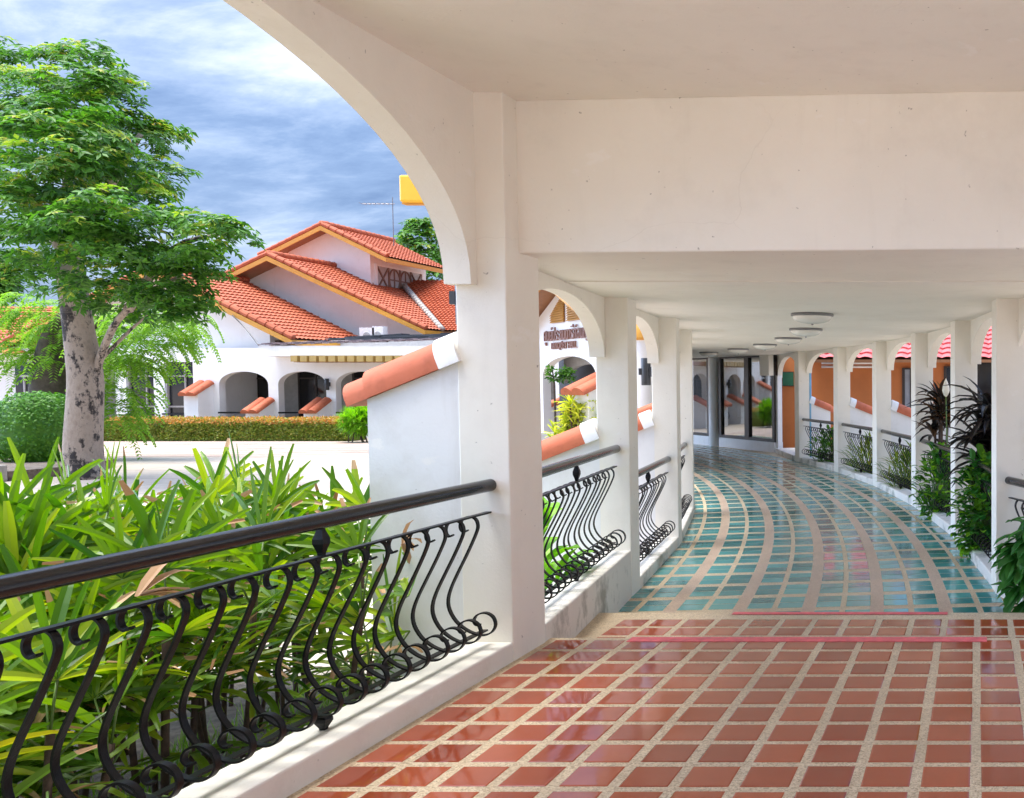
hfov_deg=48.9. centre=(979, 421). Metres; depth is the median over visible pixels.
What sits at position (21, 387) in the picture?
window
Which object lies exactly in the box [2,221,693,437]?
hall building
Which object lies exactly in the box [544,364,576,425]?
young tree
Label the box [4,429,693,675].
courtyard ground
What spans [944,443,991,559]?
green bush
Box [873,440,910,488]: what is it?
grassy bush
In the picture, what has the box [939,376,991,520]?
cordyline
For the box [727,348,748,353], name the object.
ceiling light
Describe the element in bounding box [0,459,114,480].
tree bed soil
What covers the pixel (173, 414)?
balcony railing
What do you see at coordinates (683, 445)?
balcony railing
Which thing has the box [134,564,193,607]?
dry palm leaf
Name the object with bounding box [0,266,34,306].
distant tree
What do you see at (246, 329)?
cable
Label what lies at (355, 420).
leafy bush
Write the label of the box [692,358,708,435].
window
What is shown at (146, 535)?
lady palm
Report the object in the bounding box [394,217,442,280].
roundish tree
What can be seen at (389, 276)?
window
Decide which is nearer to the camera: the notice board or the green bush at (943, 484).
the green bush at (943, 484)
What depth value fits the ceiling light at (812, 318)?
10.41 m
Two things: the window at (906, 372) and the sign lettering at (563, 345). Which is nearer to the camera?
the sign lettering at (563, 345)
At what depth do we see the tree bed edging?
19.24 m
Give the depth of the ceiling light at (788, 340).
16.16 m
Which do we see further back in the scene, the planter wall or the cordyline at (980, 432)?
the planter wall
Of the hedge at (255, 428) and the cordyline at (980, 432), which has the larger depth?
the hedge at (255, 428)
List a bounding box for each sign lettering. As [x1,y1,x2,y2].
[543,324,587,345]
[551,341,577,349]
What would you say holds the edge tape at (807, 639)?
on the red tile floor at (586, 718)
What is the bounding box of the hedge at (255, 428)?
[104,415,364,440]
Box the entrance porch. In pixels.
[173,0,1023,797]
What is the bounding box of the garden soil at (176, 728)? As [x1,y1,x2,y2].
[17,676,374,797]
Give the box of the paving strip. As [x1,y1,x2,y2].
[104,442,368,456]
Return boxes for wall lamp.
[324,378,330,389]
[449,285,456,324]
[638,358,651,384]
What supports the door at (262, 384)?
in the hall building at (304, 306)
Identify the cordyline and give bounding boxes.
[905,377,950,488]
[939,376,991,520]
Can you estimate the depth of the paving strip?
28.35 m
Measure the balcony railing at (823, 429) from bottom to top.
0.980 m
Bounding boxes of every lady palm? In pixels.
[0,437,245,797]
[0,446,364,797]
[0,501,243,797]
[0,535,244,797]
[0,720,106,797]
[35,444,371,761]
[86,438,310,706]
[87,497,422,763]
[171,431,407,714]
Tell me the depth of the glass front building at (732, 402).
29.17 m
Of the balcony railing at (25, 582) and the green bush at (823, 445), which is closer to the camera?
the balcony railing at (25, 582)
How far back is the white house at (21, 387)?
35.97 m
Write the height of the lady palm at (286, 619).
1.514 m
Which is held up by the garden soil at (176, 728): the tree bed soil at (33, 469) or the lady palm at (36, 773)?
the lady palm at (36, 773)
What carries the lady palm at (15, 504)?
on the garden soil at (176, 728)
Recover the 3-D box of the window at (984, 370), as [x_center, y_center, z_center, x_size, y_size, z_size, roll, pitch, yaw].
[0.133,-0.801,27.944,0.804,2.000,0.087,0,2,0]
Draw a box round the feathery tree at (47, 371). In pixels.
[0,289,224,459]
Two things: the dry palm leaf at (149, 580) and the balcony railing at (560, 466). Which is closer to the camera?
the dry palm leaf at (149, 580)
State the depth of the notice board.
27.94 m
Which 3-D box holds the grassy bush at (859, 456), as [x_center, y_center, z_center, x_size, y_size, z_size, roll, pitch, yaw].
[-2.292,0.697,19.897,1.384,1.075,1.495,2,3,41]
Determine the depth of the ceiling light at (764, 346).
18.87 m
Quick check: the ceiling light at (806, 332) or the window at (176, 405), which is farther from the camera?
the window at (176, 405)
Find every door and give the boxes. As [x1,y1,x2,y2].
[257,374,268,398]
[297,372,325,416]
[352,372,363,407]
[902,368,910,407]
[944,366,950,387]
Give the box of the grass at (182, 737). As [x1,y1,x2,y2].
[78,673,374,797]
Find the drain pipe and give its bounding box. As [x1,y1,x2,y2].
[809,373,811,456]
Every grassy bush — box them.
[835,431,872,476]
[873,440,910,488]
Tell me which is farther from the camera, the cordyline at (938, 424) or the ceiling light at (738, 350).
the ceiling light at (738, 350)
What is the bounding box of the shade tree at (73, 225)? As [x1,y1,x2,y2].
[0,35,267,479]
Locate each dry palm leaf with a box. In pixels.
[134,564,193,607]
[401,520,421,563]
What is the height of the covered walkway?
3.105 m
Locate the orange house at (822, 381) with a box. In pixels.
[771,326,991,447]
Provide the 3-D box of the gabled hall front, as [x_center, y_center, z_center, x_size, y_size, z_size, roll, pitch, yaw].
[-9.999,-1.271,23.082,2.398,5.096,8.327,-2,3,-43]
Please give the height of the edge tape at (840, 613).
0.002 m
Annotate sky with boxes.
[0,0,442,306]
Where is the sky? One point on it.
(277, 149)
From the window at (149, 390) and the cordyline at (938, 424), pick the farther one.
the window at (149, 390)
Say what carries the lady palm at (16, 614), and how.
on the garden soil at (176, 728)
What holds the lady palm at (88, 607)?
on the garden soil at (176, 728)
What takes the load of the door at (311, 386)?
in the hall building at (304, 306)
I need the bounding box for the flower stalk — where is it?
[942,379,949,480]
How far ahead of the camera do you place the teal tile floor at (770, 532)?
11.00 m
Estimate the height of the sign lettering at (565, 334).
0.470 m
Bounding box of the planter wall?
[541,433,557,440]
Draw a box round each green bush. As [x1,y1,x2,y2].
[805,424,833,462]
[909,442,950,520]
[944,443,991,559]
[988,516,1023,612]
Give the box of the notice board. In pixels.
[782,372,793,385]
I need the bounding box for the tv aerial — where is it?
[361,197,394,245]
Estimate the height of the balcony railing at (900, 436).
0.980 m
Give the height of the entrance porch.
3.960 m
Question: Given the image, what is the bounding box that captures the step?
[575,613,1023,637]
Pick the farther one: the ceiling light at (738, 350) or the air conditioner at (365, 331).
the air conditioner at (365, 331)
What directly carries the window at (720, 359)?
in the glass front building at (732, 402)
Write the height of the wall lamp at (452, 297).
0.330 m
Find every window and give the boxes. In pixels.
[14,363,31,397]
[128,362,154,416]
[166,362,192,416]
[374,263,422,288]
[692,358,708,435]
[718,356,746,439]
[746,355,776,441]
[977,362,991,407]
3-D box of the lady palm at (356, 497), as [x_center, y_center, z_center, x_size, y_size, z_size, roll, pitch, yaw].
[-4.284,0.936,5.850,1.452,1.785,1.677,-1,3,-23]
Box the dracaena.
[541,394,596,436]
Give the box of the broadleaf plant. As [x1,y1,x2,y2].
[543,497,593,589]
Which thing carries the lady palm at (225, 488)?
on the garden soil at (176, 728)
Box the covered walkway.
[538,271,1023,641]
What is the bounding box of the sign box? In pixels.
[399,175,424,205]
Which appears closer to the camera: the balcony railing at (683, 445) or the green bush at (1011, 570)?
the green bush at (1011, 570)
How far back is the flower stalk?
13.88 m
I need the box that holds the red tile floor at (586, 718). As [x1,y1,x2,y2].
[286,638,1023,797]
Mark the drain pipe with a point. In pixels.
(810, 396)
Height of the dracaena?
1.890 m
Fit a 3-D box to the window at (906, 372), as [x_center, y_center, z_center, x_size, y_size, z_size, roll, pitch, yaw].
[-2.134,-0.371,27.962,0.309,2.460,0.087,0,2,0]
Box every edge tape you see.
[626,637,986,641]
[732,612,947,613]
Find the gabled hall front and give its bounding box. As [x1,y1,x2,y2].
[539,290,651,432]
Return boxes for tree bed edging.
[0,465,7,480]
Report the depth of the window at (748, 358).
27.60 m
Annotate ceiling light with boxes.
[699,352,717,356]
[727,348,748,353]
[753,344,776,349]
[774,337,801,344]
[789,328,822,337]
[791,312,833,324]
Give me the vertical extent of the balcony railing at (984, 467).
0.980 m
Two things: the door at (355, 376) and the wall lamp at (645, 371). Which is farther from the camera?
the door at (355, 376)
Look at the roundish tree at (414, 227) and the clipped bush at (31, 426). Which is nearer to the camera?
the clipped bush at (31, 426)
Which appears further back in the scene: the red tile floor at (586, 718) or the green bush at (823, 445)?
the green bush at (823, 445)
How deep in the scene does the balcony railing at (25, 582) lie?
3.72 m
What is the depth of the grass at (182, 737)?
5.21 m
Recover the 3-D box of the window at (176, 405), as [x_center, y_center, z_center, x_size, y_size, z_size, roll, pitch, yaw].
[-29.790,-0.838,35.141,1.072,2.791,0.110,0,2,0]
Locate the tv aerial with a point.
(392, 203)
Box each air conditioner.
[359,328,373,335]
[372,326,387,334]
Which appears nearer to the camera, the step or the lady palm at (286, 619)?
the lady palm at (286, 619)
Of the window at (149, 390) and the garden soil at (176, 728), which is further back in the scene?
the window at (149, 390)
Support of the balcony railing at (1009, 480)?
on the covered walkway
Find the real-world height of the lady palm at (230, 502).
1.777 m
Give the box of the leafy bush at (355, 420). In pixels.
[333,405,367,441]
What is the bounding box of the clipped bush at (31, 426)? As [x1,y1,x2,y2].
[0,390,65,462]
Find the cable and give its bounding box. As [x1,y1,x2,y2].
[232,315,258,345]
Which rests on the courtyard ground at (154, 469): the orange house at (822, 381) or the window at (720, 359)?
the orange house at (822, 381)
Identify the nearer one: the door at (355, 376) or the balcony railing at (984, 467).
the balcony railing at (984, 467)
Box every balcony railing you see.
[0,479,497,797]
[162,413,183,419]
[542,445,625,602]
[638,456,674,561]
[681,442,691,518]
[802,418,833,460]
[841,423,872,472]
[880,429,910,489]
[919,439,950,516]
[958,454,990,557]
[1005,476,1023,522]
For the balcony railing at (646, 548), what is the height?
0.980 m
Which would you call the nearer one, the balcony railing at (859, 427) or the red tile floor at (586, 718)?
the red tile floor at (586, 718)
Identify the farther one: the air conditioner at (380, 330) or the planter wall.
the air conditioner at (380, 330)
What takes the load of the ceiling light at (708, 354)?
attached to the covered walkway
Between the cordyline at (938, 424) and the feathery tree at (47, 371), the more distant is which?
the feathery tree at (47, 371)
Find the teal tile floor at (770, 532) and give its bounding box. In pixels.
[618,444,1016,612]
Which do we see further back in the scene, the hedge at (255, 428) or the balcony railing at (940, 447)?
the hedge at (255, 428)
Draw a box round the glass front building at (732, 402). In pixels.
[692,355,782,452]
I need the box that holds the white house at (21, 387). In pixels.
[0,306,115,417]
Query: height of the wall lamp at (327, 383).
0.429 m

